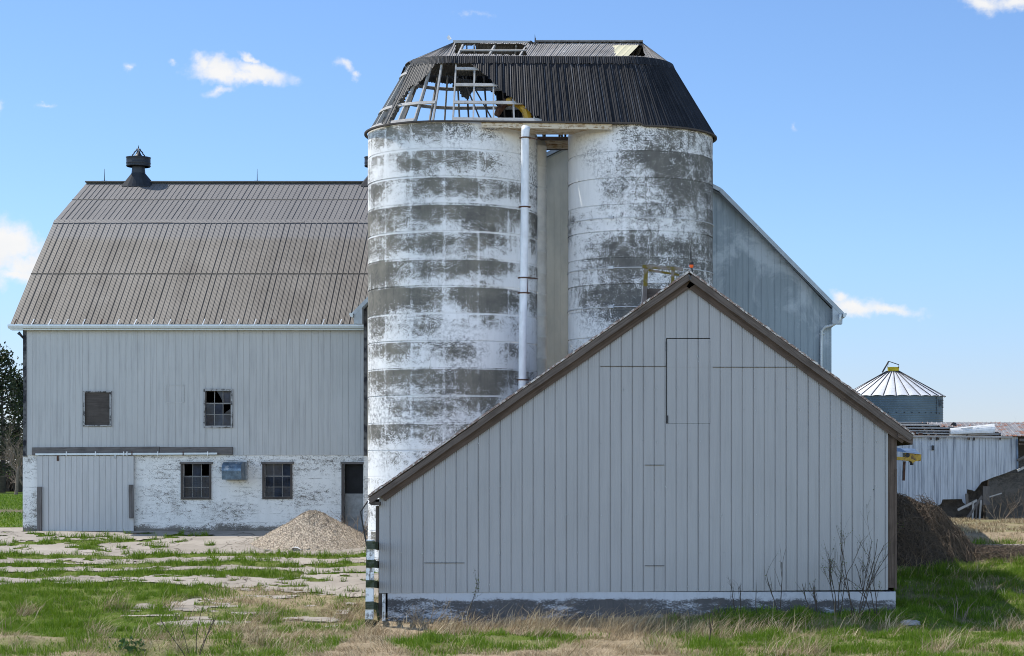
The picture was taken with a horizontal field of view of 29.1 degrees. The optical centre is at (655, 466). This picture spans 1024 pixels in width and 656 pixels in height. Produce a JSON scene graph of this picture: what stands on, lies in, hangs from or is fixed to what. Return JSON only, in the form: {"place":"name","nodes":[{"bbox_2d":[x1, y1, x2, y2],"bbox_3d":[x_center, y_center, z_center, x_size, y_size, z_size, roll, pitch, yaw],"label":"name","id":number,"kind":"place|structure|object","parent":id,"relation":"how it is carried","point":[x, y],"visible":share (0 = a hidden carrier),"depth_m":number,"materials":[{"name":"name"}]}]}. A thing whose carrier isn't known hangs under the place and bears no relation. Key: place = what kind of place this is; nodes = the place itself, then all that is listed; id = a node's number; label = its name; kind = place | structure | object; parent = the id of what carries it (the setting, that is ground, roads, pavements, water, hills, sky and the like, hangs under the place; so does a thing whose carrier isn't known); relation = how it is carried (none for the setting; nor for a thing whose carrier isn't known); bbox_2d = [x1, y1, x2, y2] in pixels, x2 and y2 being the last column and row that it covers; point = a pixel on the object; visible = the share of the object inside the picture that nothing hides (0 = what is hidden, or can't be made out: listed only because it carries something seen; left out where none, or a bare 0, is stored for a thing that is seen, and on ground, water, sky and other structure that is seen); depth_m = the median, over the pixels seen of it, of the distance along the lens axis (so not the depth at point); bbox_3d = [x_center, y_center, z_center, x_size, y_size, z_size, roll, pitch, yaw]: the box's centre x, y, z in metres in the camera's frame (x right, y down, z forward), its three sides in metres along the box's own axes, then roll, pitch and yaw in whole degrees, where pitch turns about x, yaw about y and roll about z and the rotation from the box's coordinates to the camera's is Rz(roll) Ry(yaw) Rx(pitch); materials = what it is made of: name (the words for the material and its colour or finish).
{"place":"outdoors","nodes":[
{"label":"outdoors","id":0,"kind":"place"},
{"bbox_2d":[0,527,22,530],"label":"concrete path","id":1,"kind":"structure","parent":0,"point":[12,528],"depth_m":77.37,"materials":[{"name":"white concrete"}]},
{"bbox_2d":[0,494,24,531],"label":"lawn","id":2,"kind":"structure","parent":0,"point":[10,500],"depth_m":112.34,"materials":[{"name":"green plant"}]},
{"bbox_2d":[0,472,1023,655],"bbox_3d":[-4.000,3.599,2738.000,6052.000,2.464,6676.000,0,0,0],"label":"ground","id":3,"kind":"structure","parent":0,"point":[36,640],"depth_m":56.02,"materials":[{"name":"green plant"}]},
{"bbox_2d":[0,387,11,474],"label":"evergreen tree","id":4,"kind":"object","parent":3,"relation":"on","point":[6,432],"visible":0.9,"depth_m":182.80,"materials":[{"name":"green plant"}]},
{"bbox_2d":[0,341,22,492],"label":"evergreen tree","id":5,"kind":"object","parent":3,"relation":"on","point":[6,374],"visible":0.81,"depth_m":184.90,"materials":[{"name":"green plant"}]},
{"bbox_2d":[0,364,22,491],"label":"evergreen tree","id":6,"kind":"object","parent":3,"relation":"on","point":[20,413],"visible":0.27,"depth_m":189.58,"materials":[{"name":"green plant"}]},
{"bbox_2d":[0,434,22,494],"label":"bare tree","id":7,"kind":"object","parent":3,"relation":"on","point":[18,477],"visible":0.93,"depth_m":171.89,"materials":[{"name":"brown plant"}]},
{"bbox_2d":[0,413,22,485],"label":"bare tree","id":8,"kind":"object","parent":3,"relation":"on","point":[14,465],"visible":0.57,"depth_m":175.46,"materials":[{"name":"plant"}]},
{"bbox_2d":[6,467,22,491],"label":"scrub","id":9,"kind":"object","parent":3,"relation":"on","point":[10,486],"visible":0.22,"depth_m":192.43,"materials":[{"name":"brown plant"}]},
{"bbox_2d":[109,636,144,651],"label":"leafy plant","id":10,"kind":"object","parent":3,"relation":"on","point":[128,647],"visible":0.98,"depth_m":48.52,"materials":[{"name":"green plant"}]},
{"bbox_2d":[154,589,220,654],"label":"bare shrub","id":11,"kind":"object","parent":3,"relation":"on","point":[204,640],"visible":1,"depth_m":48.01,"materials":[{"name":"brown plant"}]},
{"bbox_2d":[0,530,378,626],"bbox_3d":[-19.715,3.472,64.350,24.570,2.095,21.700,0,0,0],"label":"concrete pad","id":12,"kind":"object","parent":3,"relation":"on","point":[195,543],"visible":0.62,"depth_m":66.66,"materials":[{"name":"beige concrete"}]},
{"bbox_2d":[226,510,367,553],"bbox_3d":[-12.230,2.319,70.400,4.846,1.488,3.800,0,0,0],"label":"gravel pile","id":13,"kind":"object","parent":12,"relation":"on","point":[310,544],"visible":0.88,"depth_m":69.50,"materials":[{"name":"beige gravel"}]},
{"bbox_2d":[329,512,367,533],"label":"bare bush","id":14,"kind":"object","parent":3,"relation":"on","point":[351,525],"visible":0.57,"depth_m":71.15,"materials":[{"name":"brown plant"}]},
{"bbox_2d":[365,539,379,627],"bbox_3d":[-7.873,3.363,55.391,0.297,2.671,1.630,0,0,5],"label":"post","id":15,"kind":"object","parent":3,"relation":"on","point":[372,546],"visible":0.81,"depth_m":54.66,"materials":[{"name":"white wood"}]},
{"bbox_2d":[8,150,846,535],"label":"barn","id":16,"kind":"structure","parent":3,"relation":"on","point":[194,356],"depth_m":74.50,"materials":[{"name":"grey metal"}]},
{"bbox_2d":[37,455,133,531],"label":"sliding door","id":17,"kind":"structure","parent":16,"relation":"in","point":[80,493],"depth_m":74.39,"materials":[{"name":"grey metal"}]},
{"bbox_2d":[83,391,111,426],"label":"window","id":18,"kind":"structure","parent":16,"relation":"in","point":[97,405],"depth_m":74.51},
{"bbox_2d":[122,145,151,185],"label":"roof ventilator","id":19,"kind":"object","parent":16,"relation":"on","point":[138,163],"visible":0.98,"depth_m":83.81,"materials":[{"name":"metal"}]},
{"bbox_2d":[181,464,210,499],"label":"window","id":20,"kind":"structure","parent":16,"relation":"in","point":[197,486],"depth_m":74.68,"materials":[{"name":"grey glass"}]},
{"bbox_2d":[203,389,232,427],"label":"window","id":21,"kind":"structure","parent":16,"relation":"in","point":[213,416],"depth_m":74.59,"materials":[{"name":"grey glass"}]},
{"bbox_2d":[262,464,291,498],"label":"window","id":22,"kind":"structure","parent":16,"relation":"in","point":[278,477],"depth_m":74.70,"materials":[{"name":"black glass"}]},
{"bbox_2d":[341,464,362,530],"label":"door","id":23,"kind":"structure","parent":16,"relation":"in","point":[353,472],"depth_m":74.70,"materials":[{"name":"grey wood"}]},
{"bbox_2d":[361,156,367,185],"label":"roof ventilator","id":24,"kind":"object","parent":16,"relation":"on","point":[364,182],"visible":0.15,"depth_m":83.79,"materials":[{"name":"metal"}]},
{"bbox_2d":[407,598,449,627],"bbox_3d":[-6.254,4.032,54.406,1.350,0.908,0.955,0,0,-17],"label":"dead weed","id":25,"kind":"object","parent":3,"relation":"on","point":[412,617],"visible":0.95,"depth_m":54.31,"materials":[{"name":"brown plant"}]},
{"bbox_2d":[368,122,537,572],"bbox_3d":[-6.793,-3.742,66.000,5.663,14.784,5.663,0,0,0],"label":"silo","id":26,"kind":"object","parent":3,"relation":"on","point":[444,209],"visible":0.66,"depth_m":63.48,"materials":[{"name":"concrete"}]},
{"bbox_2d":[517,125,539,388],"bbox_3d":[-4.038,-6.101,62.915,0.799,9.589,0.367,0,0,-22],"label":"pipe","id":27,"kind":"object","parent":26,"relation":"attached to","point":[524,207],"visible":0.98,"depth_m":62.74,"materials":[{"name":"metal"}]},
{"bbox_2d":[529,140,546,375],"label":"silo chute","id":28,"kind":"object","parent":26,"relation":"attached to","point":[542,257],"visible":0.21,"depth_m":66.70,"materials":[{"name":"paint"}]},
{"bbox_2d":[537,135,567,148],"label":"catwalk","id":29,"kind":"object","parent":28,"relation":"attached to","point":[559,142],"visible":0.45,"depth_m":66.90,"materials":[{"name":"brown wood"}]},
{"bbox_2d":[364,35,716,149],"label":"silo roof","id":30,"kind":"structure","parent":26,"relation":"on","point":[562,87],"depth_m":64.24,"materials":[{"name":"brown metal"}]},
{"bbox_2d":[468,570,480,621],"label":"dead weed","id":31,"kind":"object","parent":3,"relation":"on","point":[474,594],"visible":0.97,"depth_m":54.70,"materials":[{"name":"brown plant"}]},
{"bbox_2d":[0,531,1023,655],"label":"dry grass","id":32,"kind":"structure","parent":3,"relation":"on","point":[535,653],"depth_m":51.59,"materials":[{"name":"beige plant"}]},
{"bbox_2d":[366,271,914,623],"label":"shed","id":33,"kind":"structure","parent":3,"relation":"on","point":[690,441],"depth_m":55.50,"materials":[{"name":"grey metal"}]},
{"bbox_2d":[360,501,378,563],"bbox_3d":[-8.056,1.867,55.393,0.529,1.800,0.193,0,0,-16],"label":"cable","id":34,"kind":"object","parent":33,"relation":"hanging from","point":[362,522],"visible":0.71,"depth_m":55.38,"materials":[{"name":"black plastic"}]},
{"bbox_2d":[641,265,682,302],"bbox_3d":[0.213,-5.652,61.187,1.313,1.258,0.177,0,0,0],"label":"hatch frame","id":35,"kind":"object","parent":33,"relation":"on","point":[647,293],"visible":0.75,"depth_m":61.15,"materials":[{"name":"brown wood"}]},
{"bbox_2d":[666,338,709,423],"bbox_3d":[0.922,-2.422,55.510,1.255,2.417,0.080,0,0,0],"label":"loft door","id":36,"kind":"structure","parent":33,"relation":"in","point":[690,404],"depth_m":55.50,"materials":[{"name":"grey metal"}]},
{"bbox_2d":[689,247,693,271],"bbox_3d":[1.038,-5.898,56.500,0.141,0.823,0.136,0,0,0],"label":"beacon","id":37,"kind":"object","parent":33,"relation":"on","point":[691,264],"visible":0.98,"depth_m":56.47,"materials":[{"name":"metal"}]},
{"bbox_2d":[567,124,713,353],"bbox_3d":[-0.502,-3.724,66.000,4.926,14.749,4.926,0,0,0],"label":"silo","id":38,"kind":"object","parent":3,"relation":"on","point":[639,195],"visible":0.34,"depth_m":63.88,"materials":[{"name":"concrete"}]},
{"bbox_2d":[703,601,721,640],"bbox_3d":[1.456,3.999,50.445,0.402,1.164,0.664,0,0,21],"label":"dead weed","id":39,"kind":"object","parent":3,"relation":"on","point":[710,627],"visible":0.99,"depth_m":50.39,"materials":[{"name":"brown plant"}]},
{"bbox_2d":[728,578,740,614],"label":"bare shrub","id":40,"kind":"object","parent":3,"relation":"on","point":[732,595],"visible":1,"depth_m":54.92,"materials":[{"name":"brown plant"}]},
{"bbox_2d":[765,550,785,611],"bbox_3d":[3.348,3.119,55.083,0.390,1.939,0.997,0,0,-25],"label":"bare shrub","id":41,"kind":"object","parent":3,"relation":"on","point":[781,565],"visible":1,"depth_m":54.94,"materials":[{"name":"brown plant"}]},
{"bbox_2d":[795,581,816,611],"bbox_3d":[4.439,3.536,55.072,1.075,1.199,0.738,0,0,-36],"label":"bare shrub","id":42,"kind":"object","parent":3,"relation":"on","point":[814,591],"visible":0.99,"depth_m":54.87,"materials":[{"name":"brown plant"}]},
{"bbox_2d":[821,528,872,613],"bbox_3d":[5.237,2.917,54.697,1.057,2.535,1.794,0,0,-18],"label":"bare shrub","id":43,"kind":"object","parent":3,"relation":"on","point":[830,572],"visible":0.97,"depth_m":54.68,"materials":[{"name":"brown plant"}]},
{"bbox_2d":[832,538,889,613],"bbox_3d":[5.720,3.060,54.874,1.706,2.160,0.760,0,0,0],"label":"bare shrub","id":44,"kind":"object","parent":3,"relation":"on","point":[867,581],"visible":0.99,"depth_m":54.83,"materials":[{"name":"brown plant"}]},
{"bbox_2d":[820,489,907,616],"bbox_3d":[6.014,2.364,54.545,1.893,3.670,2.266,0,0,44],"label":"bare shrub","id":45,"kind":"object","parent":3,"relation":"on","point":[841,542],"visible":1,"depth_m":54.48,"materials":[{"name":"brown plant"}]},
{"bbox_2d":[854,361,945,421],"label":"grain bin","id":46,"kind":"object","parent":3,"relation":"on","point":[896,394],"visible":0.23,"depth_m":109.71,"materials":[{"name":"metal"}]},
{"bbox_2d":[897,448,920,480],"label":"machine hopper","id":47,"kind":"object","parent":3,"relation":"on","point":[910,457],"visible":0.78,"depth_m":79.70,"materials":[{"name":"yellow paint"}]},
{"bbox_2d":[900,619,920,625],"bbox_3d":[7.019,4.344,54.200,0.680,0.275,0.507,0,0,0],"label":"rock","id":48,"kind":"object","parent":3,"relation":"on","point":[913,622],"visible":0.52,"depth_m":54.04,"materials":[{"name":"stone"}]},
{"bbox_2d":[935,593,971,623],"bbox_3d":[8.594,4.083,56.132,1.205,1.013,0.708,0,0,0],"label":"dead weed","id":49,"kind":"object","parent":3,"relation":"on","point":[957,609],"visible":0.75,"depth_m":56.09,"materials":[{"name":"brown plant"}]},
{"bbox_2d":[897,422,1023,518],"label":"building","id":50,"kind":"structure","parent":3,"relation":"on","point":[961,469],"depth_m":92.00,"materials":[{"name":"white metal"}]},
{"bbox_2d":[897,492,1023,566],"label":"brush mound","id":51,"kind":"object","parent":3,"relation":"on","point":[929,532],"visible":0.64,"depth_m":66.26,"materials":[{"name":"brown plant"}]},
{"bbox_2d":[983,488,1022,519],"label":"dead weed","id":52,"kind":"object","parent":3,"relation":"on","point":[1000,508],"visible":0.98,"depth_m":90.52,"materials":[{"name":"brown plant"}]},
{"bbox_2d":[996,484,1023,518],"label":"dead weed","id":53,"kind":"object","parent":3,"relation":"on","point":[1013,503],"visible":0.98,"depth_m":89.84,"materials":[{"name":"plant"}]},
{"bbox_2d":[0,0,1023,466],"label":"sky","id":54,"kind":"structure","parent":0,"point":[879,144],"materials":[{"name":"blue"}]},
{"bbox_2d":[494,97,532,117],"bbox_3d":[-4.590,-11.509,64.027,1.384,1.051,0.374,0,0,26],"label":"spout","id":55,"kind":"object","parent":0,"point":[525,112],"visible":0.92,"depth_m":64.00,"materials":[{"name":"yellow paint"}]},
{"bbox_2d":[951,516,1023,532],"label":"rough grass","id":56,"kind":"structure","parent":0,"point":[979,527],"depth_m":80.42,"materials":[{"name":"beige plant"}]}
]}

